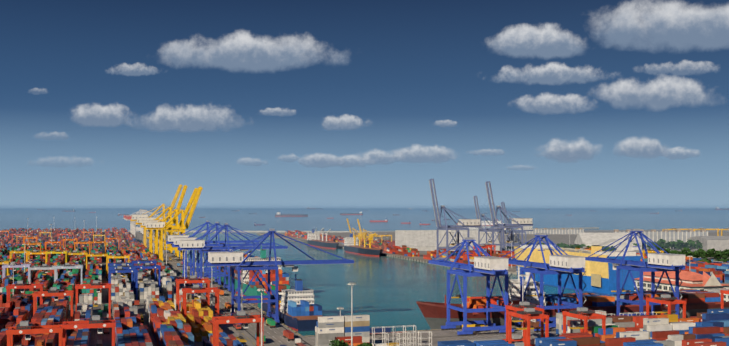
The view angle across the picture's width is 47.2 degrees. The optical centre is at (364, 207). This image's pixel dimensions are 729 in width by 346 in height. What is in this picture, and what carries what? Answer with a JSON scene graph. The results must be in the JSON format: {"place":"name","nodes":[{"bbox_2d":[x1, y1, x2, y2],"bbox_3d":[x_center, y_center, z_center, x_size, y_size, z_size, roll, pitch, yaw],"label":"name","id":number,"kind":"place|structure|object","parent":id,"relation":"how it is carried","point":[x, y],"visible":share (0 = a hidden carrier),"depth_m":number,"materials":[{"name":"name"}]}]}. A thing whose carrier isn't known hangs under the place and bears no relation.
{"place":"outdoors","nodes":[
{"label":"outdoors","id":0,"kind":"place"},
{"bbox_2d":[37,246,173,310],"bbox_3d":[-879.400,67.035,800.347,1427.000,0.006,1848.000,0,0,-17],"label":"service road","id":1,"kind":"structure","parent":0,"point":[101,306],"depth_m":561.29,"materials":[{"name":"asphalt"}]},
{"bbox_2d":[72,104,140,136],"bbox_3d":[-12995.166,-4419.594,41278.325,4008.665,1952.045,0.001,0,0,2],"label":"cloud","id":2,"kind":"structure","parent":0,"point":[95,116],"depth_m":41279.80,"materials":[{"name":"white"}]},
{"bbox_2d":[111,63,156,75],"bbox_3d":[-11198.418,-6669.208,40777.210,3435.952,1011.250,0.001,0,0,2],"label":"cloud","id":3,"kind":"structure","parent":0,"point":[127,70],"depth_m":40778.07,"materials":[{"name":"white"}]},
{"bbox_2d":[127,106,254,131],"bbox_3d":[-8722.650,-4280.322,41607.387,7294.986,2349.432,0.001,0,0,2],"label":"cloud","id":4,"kind":"structure","parent":0,"point":[191,116],"depth_m":41608.66,"materials":[{"name":"white"}]},
{"bbox_2d":[240,159,260,165],"bbox_3d":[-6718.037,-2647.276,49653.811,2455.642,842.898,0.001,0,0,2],"label":"cloud","id":5,"kind":"structure","parent":0,"point":[256,162],"depth_m":49653.80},
{"bbox_2d":[161,31,344,71],"bbox_3d":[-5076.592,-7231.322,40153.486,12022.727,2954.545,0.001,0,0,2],"label":"cloud","id":6,"kind":"structure","parent":0,"point":[239,51],"depth_m":40169.09,"materials":[{"name":"white"}]},
{"bbox_2d":[262,108,295,115],"bbox_3d":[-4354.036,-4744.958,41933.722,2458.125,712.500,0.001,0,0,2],"label":"cloud","id":7,"kind":"structure","parent":0,"point":[273,112],"depth_m":41935.55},
{"bbox_2d":[280,155,297,161],"bbox_3d":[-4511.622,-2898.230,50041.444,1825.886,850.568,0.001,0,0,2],"label":"cloud","id":8,"kind":"structure","parent":0,"point":[287,159],"depth_m":50040.09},
{"bbox_2d":[294,153,346,171],"bbox_3d":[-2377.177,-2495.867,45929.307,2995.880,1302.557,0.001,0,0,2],"label":"cloud","id":9,"kind":"structure","parent":0,"point":[321,157],"depth_m":45927.40,"materials":[{"name":"white"}]},
{"bbox_2d":[323,115,360,129],"bbox_3d":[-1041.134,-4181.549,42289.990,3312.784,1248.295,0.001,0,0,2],"label":"cloud","id":10,"kind":"structure","parent":0,"point":[328,124],"depth_m":42292.07,"materials":[{"name":"white"}]},
{"bbox_2d":[339,153,377,171],"bbox_3d":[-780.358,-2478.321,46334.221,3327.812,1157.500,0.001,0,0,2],"label":"cloud","id":11,"kind":"structure","parent":0,"point":[349,159],"depth_m":46327.84,"materials":[{"name":"white"}]},
{"bbox_2d":[0,208,728,335],"bbox_3d":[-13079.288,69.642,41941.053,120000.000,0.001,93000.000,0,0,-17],"label":"sea water","id":12,"kind":"structure","parent":0,"point":[389,291],"depth_m":1360.52,"materials":[{"name":"liquid"}]},
{"bbox_2d":[217,246,289,303],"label":"container ship","id":13,"kind":"object","parent":12,"relation":"in","point":[251,290],"visible":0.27,"depth_m":637.86,"materials":[{"name":"paint"}]},
{"bbox_2d":[260,274,321,330],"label":"feeder ship","id":14,"kind":"object","parent":12,"relation":"on","point":[298,293],"visible":0.58,"depth_m":493.05,"materials":[{"name":"paint"}]},
{"bbox_2d":[218,254,720,315],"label":"containers on ships","id":15,"kind":"object","parent":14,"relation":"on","point":[304,308],"visible":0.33,"depth_m":505.78,"materials":[{"name":"paint"}]},
{"bbox_2d":[275,211,307,215],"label":"ship","id":16,"kind":"object","parent":12,"relation":"in","point":[278,213],"depth_m":6762.37,"materials":[{"name":"paint"}]},
{"bbox_2d":[307,228,338,248],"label":"cargo ship","id":17,"kind":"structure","parent":12,"relation":"in","point":[313,238],"depth_m":1490.10,"materials":[{"name":"paint"}]},
{"bbox_2d":[95,227,598,231],"bbox_3d":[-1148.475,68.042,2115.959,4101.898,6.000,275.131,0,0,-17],"label":"breakwater","id":18,"kind":"object","parent":12,"relation":"in","point":[369,231],"depth_m":2375.72,"materials":[{"name":"concrete"}]},
{"bbox_2d":[0,207,721,210],"bbox_3d":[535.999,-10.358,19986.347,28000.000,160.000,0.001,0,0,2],"label":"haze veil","id":19,"kind":"object","parent":12,"relation":"on","point":[357,209],"depth_m":20007.66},
{"bbox_2d":[344,232,382,256],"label":"cargo ship","id":20,"kind":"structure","parent":12,"relation":"in","point":[352,243],"depth_m":1253.01,"materials":[{"name":"paint"}]},
{"bbox_2d":[0,85,728,232],"bbox_3d":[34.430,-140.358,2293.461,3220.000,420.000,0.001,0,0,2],"label":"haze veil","id":21,"kind":"object","parent":12,"relation":"on","point":[396,202],"depth_m":2294.28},
{"bbox_2d":[0,128,728,220],"bbox_3d":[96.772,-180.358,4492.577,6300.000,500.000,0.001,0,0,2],"label":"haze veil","id":22,"kind":"object","parent":12,"relation":"on","point":[378,199],"depth_m":4492.27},
{"bbox_2d":[0,204,728,213],"bbox_3d":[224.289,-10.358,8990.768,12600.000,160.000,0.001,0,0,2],"label":"sea","id":23,"kind":"structure","parent":12,"relation":"on","point":[464,212],"depth_m":8992.86,"materials":[{"name":"liquid"}]},
{"bbox_2d":[482,219,504,225],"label":"ship","id":24,"kind":"object","parent":12,"relation":"in","point":[486,222],"depth_m":3275.35,"materials":[{"name":"paint"}]},
{"bbox_2d":[416,266,728,329],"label":"cargo ship","id":25,"kind":"object","parent":12,"relation":"in","point":[434,314],"visible":0.33,"depth_m":483.15,"materials":[{"name":"paint"}]},
{"bbox_2d":[514,244,640,294],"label":"car carrier ship","id":26,"kind":"object","parent":12,"relation":"on","point":[598,277],"visible":0.56,"depth_m":684.69,"materials":[{"name":"paint"}]},
{"bbox_2d":[0,229,728,345],"bbox_3d":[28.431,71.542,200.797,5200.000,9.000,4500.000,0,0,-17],"label":"port ground","id":27,"kind":"structure","parent":0,"point":[271,335],"depth_m":524.56,"materials":[{"name":"concrete"}]},
{"bbox_2d":[0,261,9,275],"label":"gantry crane","id":28,"kind":"object","parent":27,"relation":"on","point":[8,269],"visible":0.42,"depth_m":690.56,"materials":[{"name":"paint"}]},
{"bbox_2d":[2,262,30,283],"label":"gantry crane","id":29,"kind":"object","parent":27,"relation":"on","point":[15,267],"visible":0.48,"depth_m":646.01,"materials":[{"name":"paint"}]},
{"bbox_2d":[9,249,30,259],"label":"gantry crane","id":30,"kind":"object","parent":27,"relation":"on","point":[19,251],"visible":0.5,"depth_m":880.43,"materials":[{"name":"paint"}]},
{"bbox_2d":[6,281,43,304],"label":"gantry crane","id":31,"kind":"object","parent":27,"relation":"on","point":[22,285],"visible":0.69,"depth_m":496.09,"materials":[{"name":"paint"}]},
{"bbox_2d":[23,236,37,243],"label":"gantry crane","id":32,"kind":"object","parent":27,"relation":"on","point":[29,237],"visible":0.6,"depth_m":1249.14,"materials":[{"name":"paint"}]},
{"bbox_2d":[24,241,41,251],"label":"gantry crane","id":33,"kind":"object","parent":27,"relation":"on","point":[33,243],"visible":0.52,"depth_m":1044.01,"materials":[{"name":"paint"}]},
{"bbox_2d":[6,321,63,345],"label":"gantry crane","id":34,"kind":"object","parent":27,"relation":"on","point":[27,328],"visible":0.96,"depth_m":318.49,"materials":[{"name":"paint"}]},
{"bbox_2d":[26,250,46,263],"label":"gantry crane","id":35,"kind":"object","parent":27,"relation":"on","point":[34,252],"visible":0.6,"depth_m":844.52,"materials":[{"name":"paint"}]},
{"bbox_2d":[28,264,55,283],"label":"gantry crane","id":36,"kind":"object","parent":27,"relation":"on","point":[46,267],"visible":0.62,"depth_m":645.79,"materials":[{"name":"paint"}]},
{"bbox_2d":[32,287,73,334],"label":"gantry crane","id":37,"kind":"object","parent":27,"relation":"on","point":[55,292],"visible":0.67,"depth_m":438.28,"materials":[{"name":"paint"}]},
{"bbox_2d":[45,240,60,249],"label":"gantry crane","id":38,"kind":"object","parent":27,"relation":"on","point":[54,241],"visible":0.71,"depth_m":1126.78,"materials":[{"name":"paint"}]},
{"bbox_2d":[46,249,66,262],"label":"gantry crane","id":39,"kind":"object","parent":27,"relation":"on","point":[59,252],"visible":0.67,"depth_m":843.21,"materials":[{"name":"paint"}]},
{"bbox_2d":[55,263,82,293],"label":"gantry crane","id":40,"kind":"object","parent":27,"relation":"on","point":[69,266],"visible":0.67,"depth_m":646.34,"materials":[{"name":"paint"}]},
{"bbox_2d":[63,237,77,247],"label":"gantry crane","id":41,"kind":"object","parent":27,"relation":"on","point":[68,238],"visible":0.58,"depth_m":1201.74,"materials":[{"name":"paint"}]},
{"bbox_2d":[67,250,87,270],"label":"gantry crane","id":42,"kind":"object","parent":27,"relation":"on","point":[74,252],"visible":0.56,"depth_m":847.83,"materials":[{"name":"paint"}]},
{"bbox_2d":[74,240,90,258],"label":"gantry crane","id":43,"kind":"object","parent":27,"relation":"on","point":[83,242],"visible":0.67,"depth_m":1074.10,"materials":[{"name":"paint"}]},
{"bbox_2d":[61,315,115,345],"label":"gantry crane","id":44,"kind":"object","parent":27,"relation":"on","point":[98,322],"visible":0.96,"depth_m":327.75,"materials":[{"name":"paint"}]},
{"bbox_2d":[75,280,110,319],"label":"gantry crane","id":45,"kind":"object","parent":27,"relation":"on","point":[95,284],"visible":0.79,"depth_m":487.82,"materials":[{"name":"paint"}]},
{"bbox_2d":[86,252,107,277],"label":"gantry crane","id":46,"kind":"object","parent":27,"relation":"on","point":[97,254],"visible":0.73,"depth_m":794.27,"materials":[{"name":"paint"}]},
{"bbox_2d":[91,240,105,256],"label":"gantry crane","id":47,"kind":"object","parent":27,"relation":"on","point":[98,241],"visible":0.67,"depth_m":1133.93,"materials":[{"name":"paint"}]},
{"bbox_2d":[107,253,129,279],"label":"gantry crane","id":48,"kind":"object","parent":27,"relation":"on","point":[118,255],"visible":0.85,"depth_m":777.57,"materials":[{"name":"paint"}]},
{"bbox_2d":[108,260,132,289],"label":"gantry crane","id":49,"kind":"object","parent":27,"relation":"on","point":[118,263],"visible":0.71,"depth_m":688.92,"materials":[{"name":"paint"}]},
{"bbox_2d":[0,227,242,345],"bbox_3d":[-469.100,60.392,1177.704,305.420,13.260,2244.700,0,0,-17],"label":"containers","id":50,"kind":"object","parent":27,"relation":"on","point":[169,325],"visible":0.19,"depth_m":520.61,"materials":[{"name":"metal"}]},
{"bbox_2d":[108,263,135,294],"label":"gantry crane","id":51,"kind":"object","parent":27,"relation":"on","point":[124,265],"visible":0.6,"depth_m":639.52,"materials":[{"name":"paint"}]},
{"bbox_2d":[109,266,137,299],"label":"yard crane","id":52,"kind":"object","parent":27,"relation":"on","point":[120,270],"visible":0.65,"depth_m":595.85,"materials":[{"name":"paint"}]},
{"bbox_2d":[123,209,160,232],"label":"gantry crane","id":53,"kind":"object","parent":27,"relation":"on","point":[131,222],"depth_m":2175.21,"materials":[{"name":"paint"}]},
{"bbox_2d":[124,209,162,234],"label":"gantry crane","id":54,"kind":"object","parent":27,"relation":"on","point":[140,225],"depth_m":2088.08,"materials":[{"name":"paint"}]},
{"bbox_2d":[132,258,156,280],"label":"yard crane","id":55,"kind":"object","parent":27,"relation":"on","point":[143,260],"visible":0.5,"depth_m":706.34,"materials":[{"name":"paint"}]},
{"bbox_2d":[126,210,162,236],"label":"gantry crane","id":56,"kind":"object","parent":27,"relation":"on","point":[129,218],"depth_m":1914.34,"materials":[{"name":"paint"}]},
{"bbox_2d":[134,263,160,292],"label":"yard crane","id":57,"kind":"object","parent":27,"relation":"on","point":[148,266],"visible":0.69,"depth_m":656.79,"materials":[{"name":"paint"}]},
{"bbox_2d":[130,184,182,246],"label":"yellow crane","id":58,"kind":"object","parent":27,"relation":"on","point":[145,232],"depth_m":1364.75,"materials":[{"name":"paint"}]},
{"bbox_2d":[136,185,186,253],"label":"yellow crane","id":59,"kind":"object","parent":27,"relation":"on","point":[139,220],"visible":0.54,"depth_m":1228.96,"materials":[{"name":"paint"}]},
{"bbox_2d":[141,188,197,257],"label":"yellow crane","id":60,"kind":"object","parent":27,"relation":"on","point":[187,209],"visible":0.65,"depth_m":1128.02,"materials":[{"name":"paint"}]},
{"bbox_2d":[144,187,202,260],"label":"yellow crane","id":61,"kind":"object","parent":27,"relation":"on","point":[161,227],"visible":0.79,"depth_m":1044.24,"materials":[{"name":"paint"}]},
{"bbox_2d":[176,275,209,310],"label":"yard crane","id":62,"kind":"object","parent":27,"relation":"on","point":[194,279],"visible":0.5,"depth_m":513.97,"materials":[{"name":"paint"}]},
{"bbox_2d":[182,284,219,326],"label":"yard crane","id":63,"kind":"object","parent":27,"relation":"on","point":[197,289],"visible":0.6,"depth_m":472.14,"materials":[{"name":"paint"}]},
{"bbox_2d":[166,221,259,278],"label":"gantry crane","id":64,"kind":"object","parent":27,"relation":"on","point":[171,241],"visible":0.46,"depth_m":795.22,"materials":[{"name":"paint"}]},
{"bbox_2d":[172,222,272,285],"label":"gantry crane","id":65,"kind":"object","parent":27,"relation":"on","point":[194,265],"visible":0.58,"depth_m":728.34,"materials":[{"name":"paint"}]},
{"bbox_2d":[178,223,287,291],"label":"gantry crane","id":66,"kind":"object","parent":27,"relation":"on","point":[199,246],"visible":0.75,"depth_m":671.36,"materials":[{"name":"paint"}]},
{"bbox_2d":[212,311,263,345],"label":"yard crane","id":67,"kind":"object","parent":27,"relation":"on","point":[244,318],"visible":0.98,"depth_m":343.25,"materials":[{"name":"paint"}]},
{"bbox_2d":[206,229,353,323],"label":"gantry crane","id":68,"kind":"object","parent":27,"relation":"on","point":[233,259],"visible":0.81,"depth_m":489.78,"materials":[{"name":"paint"}]},
{"bbox_2d":[18,239,551,345],"bbox_3d":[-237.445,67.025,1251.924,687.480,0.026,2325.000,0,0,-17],"label":"apron markings","id":69,"kind":"object","parent":27,"relation":"on","point":[285,325],"visible":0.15,"depth_m":456.11,"materials":[{"name":"paint"}]},
{"bbox_2d":[78,257,544,345],"bbox_3d":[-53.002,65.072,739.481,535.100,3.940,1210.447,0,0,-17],"label":"trucks","id":70,"kind":"object","parent":27,"relation":"on","point":[289,334],"visible":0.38,"depth_m":454.00,"materials":[{"name":"paint"}]},
{"bbox_2d":[168,240,460,332],"bbox_3d":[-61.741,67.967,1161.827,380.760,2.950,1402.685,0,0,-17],"label":"quay fenders bollards","id":71,"kind":"object","parent":27,"relation":"on","point":[342,248],"visible":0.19,"depth_m":1127.94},
{"bbox_2d":[329,339,372,345],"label":"trees","id":72,"kind":"object","parent":27,"relation":"on","point":[337,342],"visible":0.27,"depth_m":361.06,"materials":[{"name":"green plant"}]},
{"bbox_2d":[347,219,366,244],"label":"harbor crane","id":73,"kind":"object","parent":27,"relation":"on","point":[359,235],"depth_m":1385.68,"materials":[{"name":"paint"}]},
{"bbox_2d":[357,219,377,244],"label":"harbor crane","id":74,"kind":"object","parent":27,"relation":"on","point":[370,235],"depth_m":1331.44,"materials":[{"name":"paint"}]},
{"bbox_2d":[10,218,728,345],"bbox_3d":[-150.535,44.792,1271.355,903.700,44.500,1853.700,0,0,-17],"label":"light poles","id":75,"kind":"object","parent":27,"relation":"on","point":[351,284],"visible":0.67,"depth_m":431.14,"materials":[{"name":"metal"}]},
{"bbox_2d":[395,230,499,250],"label":"warehouse","id":76,"kind":"structure","parent":27,"relation":"on","point":[422,240],"depth_m":1318.14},
{"bbox_2d":[429,179,480,260],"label":"gantry crane","id":77,"kind":"object","parent":27,"relation":"on","point":[464,224],"visible":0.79,"depth_m":1033.51,"materials":[{"name":"paint"}]},
{"bbox_2d":[428,237,513,335],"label":"gantry crane","id":78,"kind":"object","parent":27,"relation":"on","point":[486,265],"visible":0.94,"depth_m":444.50,"materials":[{"name":"paint"}]},
{"bbox_2d":[473,244,491,255],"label":"yard crane","id":79,"kind":"object","parent":27,"relation":"on","point":[484,247],"visible":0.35,"depth_m":988.43,"materials":[{"name":"paint"}]},
{"bbox_2d":[478,243,495,254],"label":"yard crane","id":80,"kind":"object","parent":27,"relation":"on","point":[489,245],"visible":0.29,"depth_m":1022.91,"materials":[{"name":"paint"}]},
{"bbox_2d":[473,196,509,251],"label":"gantry crane","id":81,"kind":"object","parent":27,"relation":"on","point":[486,230],"visible":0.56,"depth_m":1204.84,"materials":[{"name":"paint"}]},
{"bbox_2d":[285,230,728,282],"bbox_3d":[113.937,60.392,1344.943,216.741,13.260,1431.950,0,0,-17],"label":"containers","id":82,"kind":"object","parent":27,"relation":"on","point":[717,269],"visible":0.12,"depth_m":1028.47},
{"bbox_2d":[485,181,532,250],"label":"gantry crane","id":83,"kind":"object","parent":27,"relation":"on","point":[517,222],"visible":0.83,"depth_m":1126.39,"materials":[{"name":"paint"}]},
{"bbox_2d":[372,312,656,345],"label":"reefer racks","id":84,"kind":"object","parent":27,"relation":"on","point":[403,332],"visible":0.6,"depth_m":391.89,"materials":[{"name":"metal"}]},
{"bbox_2d":[501,202,532,250],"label":"gantry crane","id":85,"kind":"object","parent":27,"relation":"on","point":[525,229],"depth_m":1263.55,"materials":[{"name":"paint"}]},
{"bbox_2d":[315,309,728,345],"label":"shipping containers","id":86,"kind":"object","parent":27,"relation":"on","point":[709,327],"visible":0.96,"depth_m":382.06,"materials":[{"name":"metal"}]},
{"bbox_2d":[502,301,543,345],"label":"yard crane","id":87,"kind":"object","parent":27,"relation":"on","point":[520,306],"visible":0.75,"depth_m":402.96,"materials":[{"name":"paint"}]},
{"bbox_2d":[508,308,548,345],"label":"yard crane","id":88,"kind":"object","parent":27,"relation":"on","point":[534,314],"visible":1,"depth_m":378.39,"materials":[{"name":"paint"}]},
{"bbox_2d":[503,233,585,331],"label":"gantry crane","id":89,"kind":"object","parent":27,"relation":"on","point":[561,263],"visible":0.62,"depth_m":458.63,"materials":[{"name":"paint"}]},
{"bbox_2d":[516,228,583,233],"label":"silo block","id":90,"kind":"structure","parent":27,"relation":"on","point":[559,231],"depth_m":2112.64,"materials":[{"name":"concrete"}]},
{"bbox_2d":[562,307,605,334],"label":"yard crane","id":91,"kind":"object","parent":27,"relation":"on","point":[583,314],"visible":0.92,"depth_m":379.37,"materials":[{"name":"paint"}]},
{"bbox_2d":[574,233,641,249],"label":"warehouse","id":92,"kind":"structure","parent":27,"relation":"on","point":[588,239],"depth_m":1336.28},
{"bbox_2d":[505,239,728,262],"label":"tree belt","id":93,"kind":"object","parent":27,"relation":"on","point":[699,253],"visible":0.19,"depth_m":1235.42,"materials":[{"name":"green plant"}]},
{"bbox_2d":[598,239,637,250],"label":"warehouse","id":94,"kind":"structure","parent":27,"relation":"on","point":[621,246],"depth_m":1294.16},
{"bbox_2d":[585,229,684,317],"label":"gantry crane","id":95,"kind":"object","parent":27,"relation":"on","point":[663,262],"visible":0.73,"depth_m":481.31,"materials":[{"name":"paint"}]},
{"bbox_2d":[642,248,663,257],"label":"yard crane","id":96,"kind":"object","parent":27,"relation":"on","point":[651,250],"visible":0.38,"depth_m":894.71,"materials":[{"name":"paint"}]},
{"bbox_2d":[611,229,707,248],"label":"silo block","id":97,"kind":"structure","parent":27,"relation":"on","point":[653,235],"depth_m":1372.35,"materials":[{"name":"concrete"}]},
{"bbox_2d":[646,294,685,317],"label":"yard crane","id":98,"kind":"object","parent":27,"relation":"on","point":[667,300],"visible":0.6,"depth_m":436.96,"materials":[{"name":"paint"}]},
{"bbox_2d":[634,270,728,301],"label":"ship","id":99,"kind":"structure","parent":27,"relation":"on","point":[698,281],"depth_m":620.76},
{"bbox_2d":[689,236,728,250],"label":"warehouse","id":100,"kind":"structure","parent":27,"relation":"on","point":[719,243],"depth_m":1290.56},
{"bbox_2d":[720,288,728,308],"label":"gantry crane","id":101,"kind":"object","parent":27,"relation":"on","point":[722,292],"visible":0.46,"depth_m":486.16,"materials":[{"name":"paint"}]},
{"bbox_2d":[0,0,728,207],"label":"sky","id":102,"kind":"structure","parent":0,"point":[413,65],"materials":[{"name":"blue"}]},
{"bbox_2d":[358,148,410,171],"bbox_3d":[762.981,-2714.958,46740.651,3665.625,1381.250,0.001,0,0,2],"label":"cloud","id":103,"kind":"structure","parent":0,"point":[386,159],"depth_m":46732.16,"materials":[{"name":"white"}]},
{"bbox_2d":[394,145,454,162],"bbox_3d":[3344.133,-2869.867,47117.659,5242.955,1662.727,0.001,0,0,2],"label":"cloud","id":104,"kind":"structure","parent":0,"point":[426,152],"depth_m":47113.35,"materials":[{"name":"white"}]},
{"bbox_2d":[438,120,455,126],"bbox_3d":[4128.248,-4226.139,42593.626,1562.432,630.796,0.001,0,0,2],"label":"cloud","id":105,"kind":"structure","parent":0,"point":[443,124],"depth_m":42592.14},
{"bbox_2d":[473,150,503,154],"bbox_3d":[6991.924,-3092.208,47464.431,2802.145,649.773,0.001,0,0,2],"label":"cloud","id":106,"kind":"structure","parent":0,"point":[490,152],"depth_m":47461.32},
{"bbox_2d":[489,24,582,58],"bbox_3d":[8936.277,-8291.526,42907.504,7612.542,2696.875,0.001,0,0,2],"label":"cloud","id":107,"kind":"structure","parent":0,"point":[548,41],"depth_m":42910.37,"materials":[{"name":"white"}]},
{"bbox_2d":[497,63,605,92],"bbox_3d":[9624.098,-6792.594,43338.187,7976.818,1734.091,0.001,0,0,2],"label":"cloud","id":108,"kind":"structure","parent":0,"point":[551,73],"depth_m":43337.47,"materials":[{"name":"white"}]},
{"bbox_2d":[517,94,589,113],"bbox_3d":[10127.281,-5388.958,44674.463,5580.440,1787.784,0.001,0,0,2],"label":"cloud","id":109,"kind":"structure","parent":0,"point":[548,104],"depth_m":44676.52,"materials":[{"name":"white"}]},
{"bbox_2d":[530,140,608,170],"bbox_3d":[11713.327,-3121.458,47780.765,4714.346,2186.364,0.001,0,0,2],"label":"cloud","id":110,"kind":"structure","parent":0,"point":[571,148],"depth_m":47780.42,"materials":[{"name":"white"}]},
{"bbox_2d":[616,138,670,162],"bbox_3d":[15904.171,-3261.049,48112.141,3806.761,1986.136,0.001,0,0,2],"label":"cloud","id":111,"kind":"structure","parent":0,"point":[631,150],"depth_m":48109.12,"materials":[{"name":"white"}]},
{"bbox_2d":[578,77,713,123],"bbox_3d":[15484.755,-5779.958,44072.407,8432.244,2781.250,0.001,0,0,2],"label":"cloud","id":112,"kind":"structure","parent":0,"point":[654,93],"depth_m":44074.62,"materials":[{"name":"white"}]},
{"bbox_2d":[592,2,728,72],"bbox_3d":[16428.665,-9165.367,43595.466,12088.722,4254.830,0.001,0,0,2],"label":"cloud","id":113,"kind":"structure","parent":0,"point":[673,25],"depth_m":43614.19,"materials":[{"name":"white"}]},
{"bbox_2d":[646,61,716,74],"bbox_3d":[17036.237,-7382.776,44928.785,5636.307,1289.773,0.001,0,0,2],"label":"cloud","id":114,"kind":"structure","parent":0,"point":[684,68],"depth_m":44926.89,"materials":[{"name":"white"}]},
{"bbox_2d":[664,147,698,158],"bbox_3d":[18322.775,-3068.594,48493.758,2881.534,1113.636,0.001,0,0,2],"label":"cloud","id":115,"kind":"structure","parent":0,"point":[681,152],"depth_m":48493.14,"materials":[{"name":"white"}]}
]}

